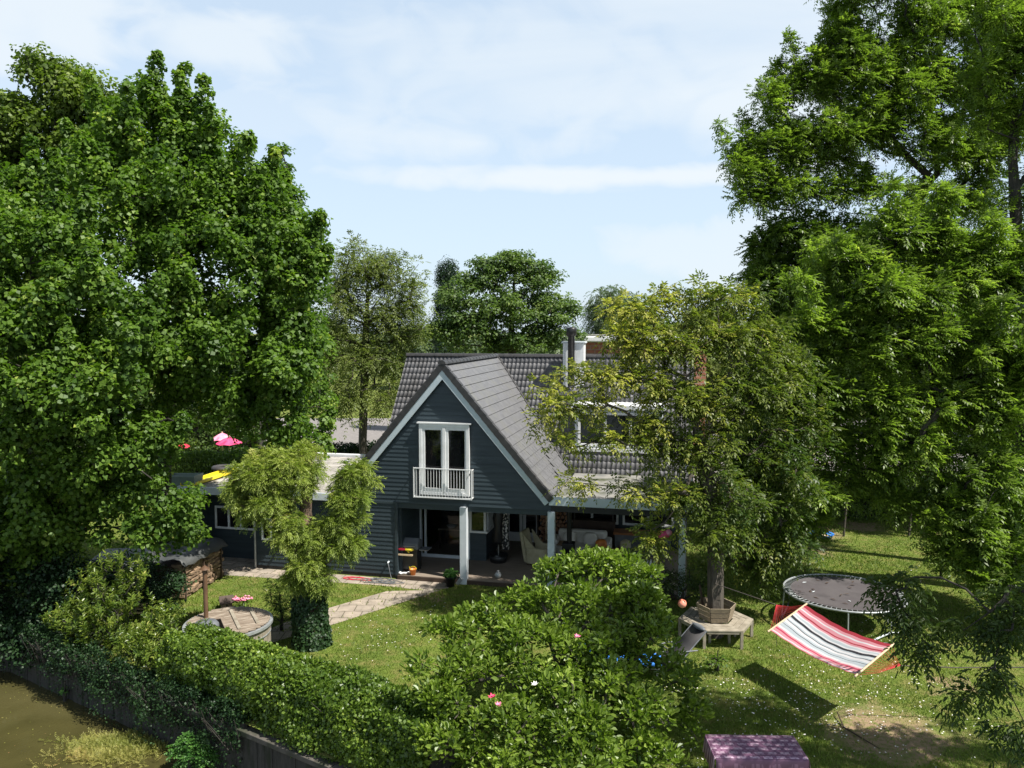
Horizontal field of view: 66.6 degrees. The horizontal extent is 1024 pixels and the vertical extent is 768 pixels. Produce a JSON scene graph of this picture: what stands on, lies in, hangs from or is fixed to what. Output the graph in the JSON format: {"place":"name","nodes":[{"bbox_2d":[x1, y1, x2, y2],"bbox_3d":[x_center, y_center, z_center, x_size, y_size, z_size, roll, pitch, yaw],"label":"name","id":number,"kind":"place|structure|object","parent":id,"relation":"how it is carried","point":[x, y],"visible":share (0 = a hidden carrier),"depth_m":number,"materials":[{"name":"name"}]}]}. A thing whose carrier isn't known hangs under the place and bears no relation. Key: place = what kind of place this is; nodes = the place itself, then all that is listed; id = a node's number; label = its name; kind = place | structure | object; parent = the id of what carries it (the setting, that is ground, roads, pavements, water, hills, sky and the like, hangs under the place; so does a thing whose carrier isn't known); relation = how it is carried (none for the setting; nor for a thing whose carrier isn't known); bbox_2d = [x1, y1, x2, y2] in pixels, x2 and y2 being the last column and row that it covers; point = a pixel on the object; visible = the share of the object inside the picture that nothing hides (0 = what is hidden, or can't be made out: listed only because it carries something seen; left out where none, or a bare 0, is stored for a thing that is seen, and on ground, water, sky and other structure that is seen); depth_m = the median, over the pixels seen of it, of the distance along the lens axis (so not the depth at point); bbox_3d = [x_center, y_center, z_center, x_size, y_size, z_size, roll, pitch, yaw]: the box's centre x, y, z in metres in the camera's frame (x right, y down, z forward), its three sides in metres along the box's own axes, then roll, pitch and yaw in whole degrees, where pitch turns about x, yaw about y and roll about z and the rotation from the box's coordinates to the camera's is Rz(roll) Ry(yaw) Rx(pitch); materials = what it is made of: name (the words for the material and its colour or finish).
{"place":"outdoors","nodes":[
{"label":"outdoors","id":0,"kind":"place"},
{"bbox_2d":[0,671,214,767],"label":"water","id":1,"kind":"structure","parent":0,"point":[23,713],"depth_m":18.00,"materials":[{"name":"liquid"}]},
{"bbox_2d":[58,681,68,701],"bbox_3d":[-11.138,7.629,19.319,0.226,0.519,0.358,-3,5,-37],"label":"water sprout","id":2,"kind":"object","parent":1,"relation":"on","point":[62,691],"visible":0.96,"depth_m":19.30,"materials":[{"name":"green plant"}]},
{"bbox_2d":[29,725,181,767],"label":"water weed","id":3,"kind":"object","parent":1,"relation":"on","point":[101,748],"visible":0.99,"depth_m":16.96,"materials":[{"name":"green plant"}]},
{"bbox_2d":[222,563,448,589],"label":"path","id":4,"kind":"structure","parent":0,"point":[248,570],"depth_m":25.27,"materials":[{"name":"stone"}]},
{"bbox_2d":[343,576,369,580],"bbox_3d":[-4.963,6.251,25.017,0.997,0.026,0.304,1,4,12],"label":"red cable","id":5,"kind":"object","parent":4,"relation":"on","point":[354,577],"visible":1,"depth_m":25.04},
{"bbox_2d":[271,590,438,642],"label":"garden path","id":6,"kind":"structure","parent":0,"point":[347,609],"depth_m":22.52,"materials":[{"name":"stone"}]},
{"bbox_2d":[409,566,416,574],"bbox_3d":[-3.177,5.984,24.991,0.235,0.274,0.235,-4,6,-44],"label":"bucket","id":7,"kind":"object","parent":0,"point":[412,571],"visible":1,"depth_m":24.94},
{"bbox_2d":[0,0,1023,333],"label":"sky","id":8,"kind":"structure","parent":0,"point":[577,134],"materials":[{"name":"blue"}]},
{"bbox_2d":[1,334,1023,767],"bbox_3d":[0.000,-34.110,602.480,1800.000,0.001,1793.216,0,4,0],"label":"ground","id":9,"kind":"structure","parent":0,"point":[911,726],"depth_m":18.37,"materials":[{"name":"plant"}]},
{"bbox_2d":[0,443,104,495],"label":"hedge","id":10,"kind":"object","parent":9,"relation":"on","point":[30,451],"depth_m":36.26,"materials":[{"name":"green plant"}]},
{"bbox_2d":[0,541,121,672],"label":"dark shrub","id":11,"kind":"object","parent":9,"relation":"on","point":[32,584],"visible":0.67,"depth_m":20.52,"materials":[{"name":"green plant"}]},
{"bbox_2d":[0,41,137,439],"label":"maple tree","id":12,"kind":"object","parent":9,"relation":"on","point":[21,115],"visible":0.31,"depth_m":29.58,"materials":[{"name":"green plant"}]},
{"bbox_2d":[39,561,120,639],"bbox_3d":[-11.281,5.662,20.419,1.901,1.986,1.905,0,4,0],"label":"laurel bush","id":13,"kind":"object","parent":9,"relation":"on","point":[67,606],"visible":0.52,"depth_m":20.19,"materials":[{"name":"green plant"}]},
{"bbox_2d":[0,133,212,614],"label":"maple tree","id":14,"kind":"object","parent":9,"relation":"on","point":[70,363],"visible":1,"depth_m":19.31,"materials":[{"name":"green plant"}]},
{"bbox_2d":[55,549,159,647],"bbox_3d":[-10.096,5.489,19.718,2.101,2.608,2.078,2,5,31],"label":"laurel bush","id":15,"kind":"object","parent":9,"relation":"on","point":[97,612],"visible":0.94,"depth_m":19.56,"materials":[{"name":"green plant"}]},
{"bbox_2d":[0,388,263,457],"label":"tall hedge","id":16,"kind":"object","parent":9,"relation":"on","point":[195,440],"visible":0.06,"depth_m":46.24,"materials":[{"name":"green plant"}]},
{"bbox_2d":[108,597,187,668],"bbox_3d":[-8.585,6.019,18.733,1.712,1.520,1.684,2,4,24],"label":"laurel bush","id":17,"kind":"object","parent":9,"relation":"on","point":[135,640],"visible":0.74,"depth_m":18.51,"materials":[{"name":"green plant"}]},
{"bbox_2d":[102,547,196,616],"bbox_3d":[-10.409,5.691,22.155,3.162,1.976,2.011,1,4,19],"label":"dark shrub","id":18,"kind":"object","parent":9,"relation":"on","point":[162,591],"visible":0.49,"depth_m":21.92,"materials":[{"name":"green plant"}]},
{"bbox_2d":[139,618,214,673],"bbox_3d":[-7.670,6.230,18.271,1.812,1.373,1.786,0,4,0],"label":"laurel bush","id":19,"kind":"object","parent":9,"relation":"on","point":[145,655],"visible":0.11,"depth_m":17.84,"materials":[{"name":"green plant"}]},
{"bbox_2d":[107,447,249,504],"bbox_3d":[-15.342,4.266,35.937,6.742,2.773,1.796,0,4,0],"label":"hedge","id":20,"kind":"object","parent":9,"relation":"on","point":[195,461],"visible":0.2,"depth_m":35.46,"materials":[{"name":"green plant"}]},
{"bbox_2d":[147,537,227,598],"bbox_3d":[-10.127,5.655,24.189,1.505,1.342,2.503,1,4,9],"label":"firewood stack","id":21,"kind":"object","parent":9,"relation":"on","point":[206,554],"visible":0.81,"depth_m":23.80,"materials":[{"name":"wood"}]},
{"bbox_2d":[89,547,201,594],"bbox_3d":[-11.254,5.706,23.974,3.300,1.071,2.561,-1,4,-10],"label":"plastic sheet","id":22,"kind":"object","parent":21,"relation":"on","point":[94,559],"visible":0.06,"depth_m":23.80,"materials":[{"name":"plastic"}]},
{"bbox_2d":[52,49,337,543],"bbox_3d":[-9.674,-1.824,23.224,8.835,16.586,6.105,0,4,0],"label":"maple tree","id":23,"kind":"object","parent":9,"relation":"on","point":[165,207],"visible":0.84,"depth_m":22.36,"materials":[{"name":"green plant"}]},
{"bbox_2d":[214,432,230,450],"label":"garden parasol","id":24,"kind":"object","parent":9,"relation":"on","point":[220,436],"visible":0.59,"depth_m":42.22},
{"bbox_2d":[219,595,233,607],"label":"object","id":25,"kind":"structure","parent":9,"relation":"on","point":[225,601],"depth_m":22.37,"materials":[{"name":"grey"}]},
{"bbox_2d":[182,565,272,642],"bbox_3d":[-6.901,5.572,18.940,2.080,2.240,2.080,0,4,0],"label":"hot tub","id":26,"kind":"object","parent":9,"relation":"on","point":[254,622],"visible":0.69,"depth_m":19.04,"materials":[{"name":"brown wood"}]},
{"bbox_2d":[216,437,241,450],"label":"garden parasol","id":27,"kind":"object","parent":9,"relation":"on","point":[229,441],"visible":0.67,"depth_m":41.24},
{"bbox_2d":[216,336,259,375],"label":"roadside tree","id":28,"kind":"object","parent":9,"relation":"on","point":[237,364],"visible":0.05,"depth_m":62.53,"materials":[{"name":"green plant"}]},
{"bbox_2d":[232,595,252,606],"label":"pink flowers","id":29,"kind":"object","parent":9,"relation":"on","point":[245,599],"visible":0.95,"depth_m":22.41,"materials":[{"name":"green plant"}]},
{"bbox_2d":[177,452,365,566],"bbox_3d":[-7.331,4.445,29.189,6.490,2.960,7.310,1,4,12],"label":"flat roofed extension","id":30,"kind":"object","parent":9,"relation":"on","point":[226,520],"visible":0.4,"depth_m":27.20,"materials":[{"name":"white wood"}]},
{"bbox_2d":[171,473,203,485],"bbox_3d":[-11.242,3.254,26.607,1.197,0.369,0.638,1,4,8],"label":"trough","id":31,"kind":"object","parent":30,"relation":"on","point":[181,478],"visible":0.55,"depth_m":26.37,"materials":[{"name":"metal"}]},
{"bbox_2d":[180,466,236,485],"bbox_3d":[-10.600,3.265,27.745,0.491,0.185,3.029,1,4,15],"label":"slide","id":32,"kind":"object","parent":30,"relation":"on","point":[211,476],"visible":0.48,"depth_m":27.57,"materials":[{"name":"plastic"}]},
{"bbox_2d":[211,464,233,470],"bbox_3d":[-10.650,3.078,28.670,0.794,0.143,0.794,0,4,0],"label":"tyre","id":33,"kind":"object","parent":32,"relation":"on","point":[219,467],"visible":0.74,"depth_m":28.39,"materials":[{"name":"rubber"}]},
{"bbox_2d":[215,505,253,530],"bbox_3d":[-9.647,4.667,27.152,1.550,0.800,0.083,1,4,12],"label":"window","id":34,"kind":"structure","parent":30,"relation":"in","point":[223,521],"depth_m":27.23,"materials":[{"name":"white glass"}]},
{"bbox_2d":[261,518,273,540],"bbox_3d":[-8.005,4.830,25.905,0.700,0.750,0.083,1,4,12],"label":"window","id":35,"kind":"structure","parent":30,"relation":"in","point":[264,535],"depth_m":25.94,"materials":[{"name":"white glass"}]},
{"bbox_2d":[260,578,291,630],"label":"bush","id":36,"kind":"object","parent":9,"relation":"on","point":[279,607],"visible":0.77,"depth_m":20.65,"materials":[{"name":"green plant"}]},
{"bbox_2d":[16,329,564,369],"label":"wood","id":37,"kind":"object","parent":9,"relation":"on","point":[478,351],"visible":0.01,"depth_m":153.66,"materials":[{"name":"green plant"}]},
{"bbox_2d":[258,142,339,442],"bbox_3d":[-9.148,-2.187,32.900,3.660,15.923,3.802,0,4,0],"label":"poplar tree","id":38,"kind":"object","parent":9,"relation":"on","point":[320,390],"visible":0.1,"depth_m":32.75,"materials":[{"name":"plant"}]},
{"bbox_2d":[216,438,385,652],"bbox_3d":[-5.270,4.146,19.724,4.189,5.458,2.257,0,4,0],"label":"pollard willow","id":39,"kind":"object","parent":9,"relation":"on","point":[269,480],"visible":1,"depth_m":19.27,"materials":[{"name":"green plant"}]},
{"bbox_2d":[154,621,468,767],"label":"hedge","id":40,"kind":"object","parent":9,"relation":"on","point":[358,716],"visible":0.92,"depth_m":15.27,"materials":[{"name":"green plant"}]},
{"bbox_2d":[257,440,375,454],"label":"hedge","id":41,"kind":"object","parent":9,"relation":"on","point":[351,448],"visible":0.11,"depth_m":40.27,"materials":[{"name":"green plant"}]},
{"bbox_2d":[320,316,358,387],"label":"roadside tree","id":42,"kind":"object","parent":9,"relation":"on","point":[330,378],"visible":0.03,"depth_m":89.05,"materials":[{"name":"plant"}]},
{"bbox_2d":[311,229,440,453],"bbox_3d":[-6.759,-1.005,37.776,6.816,12.910,4.763,0,4,0],"label":"thin ash","id":43,"kind":"object","parent":9,"relation":"on","point":[370,358],"visible":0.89,"depth_m":37.28,"materials":[{"name":"green plant"}]},
{"bbox_2d":[361,561,404,583],"bbox_3d":[-4.049,6.000,24.831,1.480,0.552,0.689,1,4,12],"label":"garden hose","id":44,"kind":"object","parent":9,"relation":"on","point":[381,580],"visible":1,"depth_m":24.71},
{"bbox_2d":[381,328,454,380],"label":"roadside tree","id":45,"kind":"object","parent":9,"relation":"on","point":[430,343],"visible":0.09,"depth_m":103.15,"materials":[{"name":"green plant"}]},
{"bbox_2d":[197,327,693,599],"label":"house","id":46,"kind":"structure","parent":9,"relation":"on","point":[452,445],"depth_m":25.15,"materials":[{"name":"wood"}]},
{"bbox_2d":[398,548,412,555],"bbox_3d":[-3.419,5.407,25.107,0.500,0.251,0.098,1,4,12],"label":"water blaster","id":47,"kind":"object","parent":46,"relation":"on","point":[405,549],"visible":1,"depth_m":25.07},
{"bbox_2d":[403,537,431,571],"bbox_3d":[-3.278,5.552,25.433,1.240,1.075,0.540,1,4,12],"label":"barbecue","id":48,"kind":"object","parent":46,"relation":"on","point":[415,544],"visible":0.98,"depth_m":25.25,"materials":[{"name":"metal"}]},
{"bbox_2d":[417,422,471,496],"bbox_3d":[-2.123,2.353,24.410,1.760,2.300,0.140,1,4,12],"label":"balcony door","id":49,"kind":"structure","parent":46,"relation":"in","point":[445,445],"depth_m":24.39,"materials":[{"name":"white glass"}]},
{"bbox_2d":[420,509,469,559],"bbox_3d":[-2.304,4.917,26.735,1.780,2.140,0.120,1,4,12],"label":"window","id":50,"kind":"structure","parent":46,"relation":"in","point":[425,554],"depth_m":26.84,"materials":[{"name":"grey wood"}]},
{"bbox_2d":[438,523,459,548],"bbox_3d":[-2.080,5.531,28.206,1.000,0.750,0.800,1,4,12],"label":"dining table","id":51,"kind":"object","parent":46,"relation":"on","point":[446,528],"visible":0.5,"depth_m":27.96,"materials":[{"name":"wood"}]},
{"bbox_2d":[469,512,487,533],"bbox_3d":[-1.129,4.465,26.462,0.640,1.200,0.120,1,4,12],"label":"window","id":52,"kind":"structure","parent":46,"relation":"in","point":[478,520],"depth_m":26.48,"materials":[{"name":"white glass"}]},
{"bbox_2d":[487,513,493,532],"bbox_3d":[-0.584,4.381,27.660,0.100,1.200,2.460,1,4,12],"label":"side window","id":53,"kind":"structure","parent":46,"relation":"in","point":[490,525],"depth_m":26.85,"materials":[{"name":"grey glass"}]},
{"bbox_2d":[495,570,500,578],"bbox_3d":[-0.445,6.023,24.612,0.220,0.250,0.220,1,4,12],"label":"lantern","id":54,"kind":"object","parent":46,"relation":"on","point":[497,574],"visible":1,"depth_m":24.54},
{"bbox_2d":[489,513,509,563],"bbox_3d":[-0.460,4.948,26.368,0.660,2.150,0.654,-1,4,-20],"label":"folded parasol","id":55,"kind":"object","parent":46,"relation":"on","point":[500,535],"visible":0.91,"depth_m":26.20,"materials":[{"name":"fabric"}]},
{"bbox_2d":[508,514,540,541],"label":"french doors","id":56,"kind":"structure","parent":46,"relation":"in","point":[517,522],"depth_m":28.81,"materials":[{"name":"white glass"}]},
{"bbox_2d":[519,528,547,564],"bbox_3d":[0.831,5.484,26.190,1.030,1.104,0.860,2,4,24],"label":"wicker armchair","id":57,"kind":"object","parent":46,"relation":"on","point":[532,554],"visible":0.73,"depth_m":25.94,"materials":[{"name":"wicker"}]},
{"bbox_2d":[537,512,566,541],"bbox_3d":[1.539,4.787,28.310,1.220,2.200,0.469,1,4,12],"label":"indoor firewood stack","id":58,"kind":"object","parent":46,"relation":"on","point":[559,525],"visible":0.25,"depth_m":28.19,"materials":[{"name":"wood"}]},
{"bbox_2d":[562,512,574,555],"bbox_3d":[1.882,4.830,25.831,0.400,2.460,0.415,1,4,12],"label":"wood stove","id":59,"kind":"object","parent":46,"relation":"on","point":[568,545],"visible":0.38,"depth_m":25.74,"materials":[{"name":"black metal"}]},
{"bbox_2d":[555,528,611,556],"bbox_3d":[2.409,5.527,26.967,2.040,0.850,0.870,1,4,12],"label":"white sofa","id":60,"kind":"object","parent":46,"relation":"on","point":[600,534],"visible":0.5,"depth_m":27.01,"materials":[{"name":"fabric"}]},
{"bbox_2d":[563,531,576,541],"bbox_3d":[2.015,5.318,27.024,0.480,0.432,0.212,1,-11,12],"label":"cushion","id":61,"kind":"object","parent":60,"relation":"on","point":[574,536],"visible":0.41,"depth_m":26.96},
{"bbox_2d":[583,532,596,544],"bbox_3d":[2.688,5.332,26.825,0.500,0.450,0.220,1,-11,12],"label":"cushion","id":62,"kind":"object","parent":60,"relation":"on","point":[589,538],"visible":0.93,"depth_m":26.74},
{"bbox_2d":[595,539,606,547],"bbox_3d":[3.022,5.452,26.399,0.400,0.380,0.340,0,4,0],"label":"pouf cushion","id":63,"kind":"object","parent":60,"relation":"on","point":[601,542],"visible":0.56,"depth_m":26.26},
{"bbox_2d":[566,513,618,524],"bbox_3d":[2.902,4.394,28.196,1.900,1.300,0.083,1,4,12],"label":"window","id":64,"kind":"structure","parent":46,"relation":"in","point":[585,515],"depth_m":28.18,"materials":[{"name":"grey glass"}]},
{"bbox_2d":[573,513,615,547],"bbox_3d":[2.945,5.111,27.974,1.500,1.600,0.420,1,4,12],"label":"dresser","id":65,"kind":"object","parent":46,"relation":"on","point":[608,525],"visible":0.49,"depth_m":27.79,"materials":[{"name":"brown wood"}]},
{"bbox_2d":[592,545,628,556],"bbox_3d":[3.256,5.662,25.832,1.100,0.640,0.860,-1,4,-7],"label":"leather armchair","id":66,"kind":"object","parent":46,"relation":"on","point":[619,547],"visible":0.16,"depth_m":25.45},
{"bbox_2d":[613,528,671,557],"bbox_3d":[4.569,5.563,27.244,2.000,0.800,0.600,1,4,12],"label":"sofa","id":67,"kind":"object","parent":46,"relation":"on","point":[620,534],"visible":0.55,"depth_m":27.09,"materials":[{"name":"fabric"}]},
{"bbox_2d":[620,539,630,547],"bbox_3d":[3.778,5.616,25.986,0.380,0.870,0.380,1,4,12],"label":"cushion","id":68,"kind":"object","parent":67,"relation":"on","point":[623,541],"visible":0.52,"depth_m":25.85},
{"bbox_2d":[623,515,673,526],"bbox_3d":[4.854,4.424,27.764,1.800,1.300,0.083,1,4,12],"label":"window","id":69,"kind":"structure","parent":46,"relation":"in","point":[627,520],"depth_m":27.86,"materials":[{"name":"white glass"}]},
{"bbox_2d":[659,529,671,539],"bbox_3d":[4.578,4.307,23.411,0.402,0.760,0.367,0,4,-2],"label":"hanging lantern","id":70,"kind":"object","parent":46,"relation":"hanging from","point":[667,533],"visible":0.63,"depth_m":23.27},
{"bbox_2d":[431,254,464,352],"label":"cypress","id":71,"kind":"object","parent":9,"relation":"on","point":[448,272],"visible":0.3,"depth_m":59.19,"materials":[{"name":"green plant"}]},
{"bbox_2d":[443,568,458,587],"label":"potted plant","id":72,"kind":"object","parent":9,"relation":"on","point":[450,575],"visible":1,"depth_m":24.17,"materials":[{"name":"green plant"}]},
{"bbox_2d":[422,249,590,353],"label":"chestnut tree","id":73,"kind":"object","parent":9,"relation":"on","point":[461,325],"visible":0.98,"depth_m":44.70,"materials":[{"name":"green plant"}]},
{"bbox_2d":[398,544,714,767],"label":"magnolia tree","id":74,"kind":"object","parent":9,"relation":"on","point":[592,650],"visible":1,"depth_m":14.39,"materials":[{"name":"green plant"}]},
{"bbox_2d":[139,580,986,767],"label":"daisies","id":75,"kind":"object","parent":9,"relation":"on","point":[768,706],"visible":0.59,"depth_m":16.59,"materials":[{"name":"plant"}]},
{"bbox_2d":[577,284,654,333],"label":"willow","id":76,"kind":"object","parent":9,"relation":"on","point":[598,323],"visible":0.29,"depth_m":74.10,"materials":[{"name":"green plant"}]},
{"bbox_2d":[563,334,707,443],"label":"brick building","id":77,"kind":"structure","parent":9,"relation":"on","point":[592,341],"depth_m":45.73,"materials":[{"name":"brick"}]},
{"bbox_2d":[622,316,678,333],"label":"roadside tree","id":78,"kind":"object","parent":9,"relation":"on","point":[652,325],"visible":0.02,"depth_m":58.90,"materials":[{"name":"green plant"}]},
{"bbox_2d":[654,622,706,680],"bbox_3d":[3.702,6.229,18.211,1.703,1.049,0.648,-1,4,-20],"label":"reclining chair","id":79,"kind":"object","parent":9,"relation":"on","point":[693,634],"visible":0.52,"depth_m":18.34,"materials":[{"name":"fabric"}]},
{"bbox_2d":[655,562,706,608],"bbox_3d":[4.889,5.757,22.466,1.994,1.415,1.445,2,4,24],"label":"bay shrub","id":80,"kind":"object","parent":9,"relation":"on","point":[667,586],"visible":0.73,"depth_m":22.32,"materials":[{"name":"green plant"}]},
{"bbox_2d":[678,599,686,607],"bbox_3d":[4.269,5.505,19.532,0.220,0.220,0.220,0,4,0],"label":"ball","id":81,"kind":"object","parent":9,"relation":"on","point":[682,603],"visible":1,"depth_m":19.46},
{"bbox_2d":[518,268,847,638],"bbox_3d":[4.825,1.787,20.504,9.104,9.740,3.775,-1,4,-14],"label":"walnut tree","id":82,"kind":"object","parent":9,"relation":"on","point":[702,457],"visible":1,"depth_m":20.26,"materials":[{"name":"green plant"}]},
{"bbox_2d":[716,566,1023,677],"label":"hammock","id":83,"kind":"object","parent":82,"relation":"hanging from","point":[809,631],"visible":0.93,"depth_m":16.93,"materials":[{"name":"fabric"}]},
{"bbox_2d":[696,651,730,671],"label":"plant","id":84,"kind":"object","parent":9,"relation":"on","point":[715,661],"visible":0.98,"depth_m":18.18,"materials":[{"name":"green plant"}]},
{"bbox_2d":[676,303,751,435],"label":"roadside tree","id":85,"kind":"object","parent":9,"relation":"on","point":[710,361],"visible":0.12,"depth_m":56.53,"materials":[{"name":"plant"}]},
{"bbox_2d":[678,585,753,649],"bbox_3d":[5.320,5.971,20.316,1.939,1.258,1.713,0,4,0],"label":"tree bench","id":86,"kind":"object","parent":9,"relation":"on","point":[738,623],"visible":0.9,"depth_m":20.00,"materials":[{"name":"brown wood"}]},
{"bbox_2d":[826,462,852,536],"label":"sapling","id":87,"kind":"object","parent":9,"relation":"on","point":[844,523],"visible":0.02,"depth_m":30.13,"materials":[{"name":"brown plant"}]},
{"bbox_2d":[781,573,907,643],"bbox_3d":[9.043,6.082,21.276,3.238,0.859,3.175,0,4,0],"label":"trampoline","id":88,"kind":"object","parent":9,"relation":"on","point":[833,588],"visible":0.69,"depth_m":21.38,"materials":[{"name":"fabric"}]},
{"bbox_2d":[836,711,879,748],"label":"fallen branch","id":89,"kind":"object","parent":9,"relation":"on","point":[841,723],"visible":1,"depth_m":15.51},
{"bbox_2d":[709,0,1023,452],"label":"ash tree","id":90,"kind":"object","parent":9,"relation":"on","point":[848,50],"visible":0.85,"depth_m":28.99,"materials":[{"name":"green plant"}]},
{"bbox_2d":[710,169,1023,636],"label":"ash tree","id":91,"kind":"object","parent":9,"relation":"on","point":[872,272],"visible":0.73,"depth_m":21.73,"materials":[{"name":"green plant"}]},
{"bbox_2d":[732,201,1015,496],"bbox_3d":[15.297,-0.650,31.695,13.591,13.133,7.497,0,4,0],"label":"round tree","id":92,"kind":"object","parent":9,"relation":"on","point":[771,255],"visible":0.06,"depth_m":29.65,"materials":[{"name":"plant"}]},
{"bbox_2d":[755,469,1003,521],"bbox_3d":[18.481,4.709,32.943,17.466,2.271,1.960,0,4,6],"label":"hedge","id":93,"kind":"object","parent":9,"relation":"on","point":[864,504],"visible":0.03,"depth_m":32.76,"materials":[{"name":"green plant"}]},
{"bbox_2d":[899,456,940,535],"bbox_3d":[15.437,4.117,30.017,2.334,3.638,1.536,0,4,0],"label":"sapling","id":94,"kind":"object","parent":9,"relation":"on","point":[909,528],"visible":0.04,"depth_m":30.11,"materials":[{"name":"green plant"}]},
{"bbox_2d":[904,460,952,538],"bbox_3d":[15.844,4.151,29.798,1.986,3.602,1.690,0,4,0],"label":"sapling","id":95,"kind":"object","parent":9,"relation":"on","point":[927,476],"visible":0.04,"depth_m":29.64,"materials":[{"name":"green plant"}]},
{"bbox_2d":[925,563,950,579],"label":"rose bush","id":96,"kind":"object","parent":9,"relation":"on","point":[932,570],"visible":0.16,"depth_m":24.98,"materials":[{"name":"green plant"}]},
{"bbox_2d":[853,296,1023,767],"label":"ash tree","id":97,"kind":"object","parent":9,"relation":"on","point":[990,631],"visible":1,"depth_m":13.84,"materials":[{"name":"green plant"}]},
{"bbox_2d":[939,0,1023,476],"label":"ash tree","id":98,"kind":"object","parent":9,"relation":"on","point":[1007,58],"visible":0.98,"depth_m":24.58,"materials":[{"name":"green plant"}]},
{"bbox_3d":[4.243,6.697,13.590,1.496,0.742,0.713,0,4,2],"label":"garden table","id":99,"kind":"object","parent":9,"relation":"on","visible":0},
{"bbox_2d":[702,734,809,767],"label":"tablecloth","id":100,"kind":"object","parent":99,"relation":"on","point":[753,751],"visible":1,"depth_m":13.40,"materials":[{"name":"purple fabric"}]},
{"bbox_2d":[264,418,970,447],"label":"road","id":101,"kind":"structure","parent":0,"point":[376,431],"depth_m":61.84,"materials":[{"name":"asphalt"}]},
{"bbox_2d":[693,452,968,481],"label":"side road","id":102,"kind":"structure","parent":0,"point":[832,462],"depth_m":47.67,"materials":[{"name":"asphalt"}]},
{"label":"bank earth","id":103,"kind":"structure","parent":0,"visible":0},
{"bbox_2d":[0,615,271,767],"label":"hedge","id":104,"kind":"object","parent":103,"relation":"on","point":[88,678],"visible":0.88,"depth_m":17.64,"materials":[{"name":"green plant"}]},
{"bbox_2d":[0,635,350,767],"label":"retaining wall","id":105,"kind":"structure","parent":103,"relation":"on","point":[260,750],"depth_m":16.84,"materials":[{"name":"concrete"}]},
{"bbox_2d":[164,730,221,767],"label":"nettle plant","id":106,"kind":"object","parent":103,"relation":"on","point":[187,750],"visible":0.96,"depth_m":16.15,"materials":[{"name":"green plant"}]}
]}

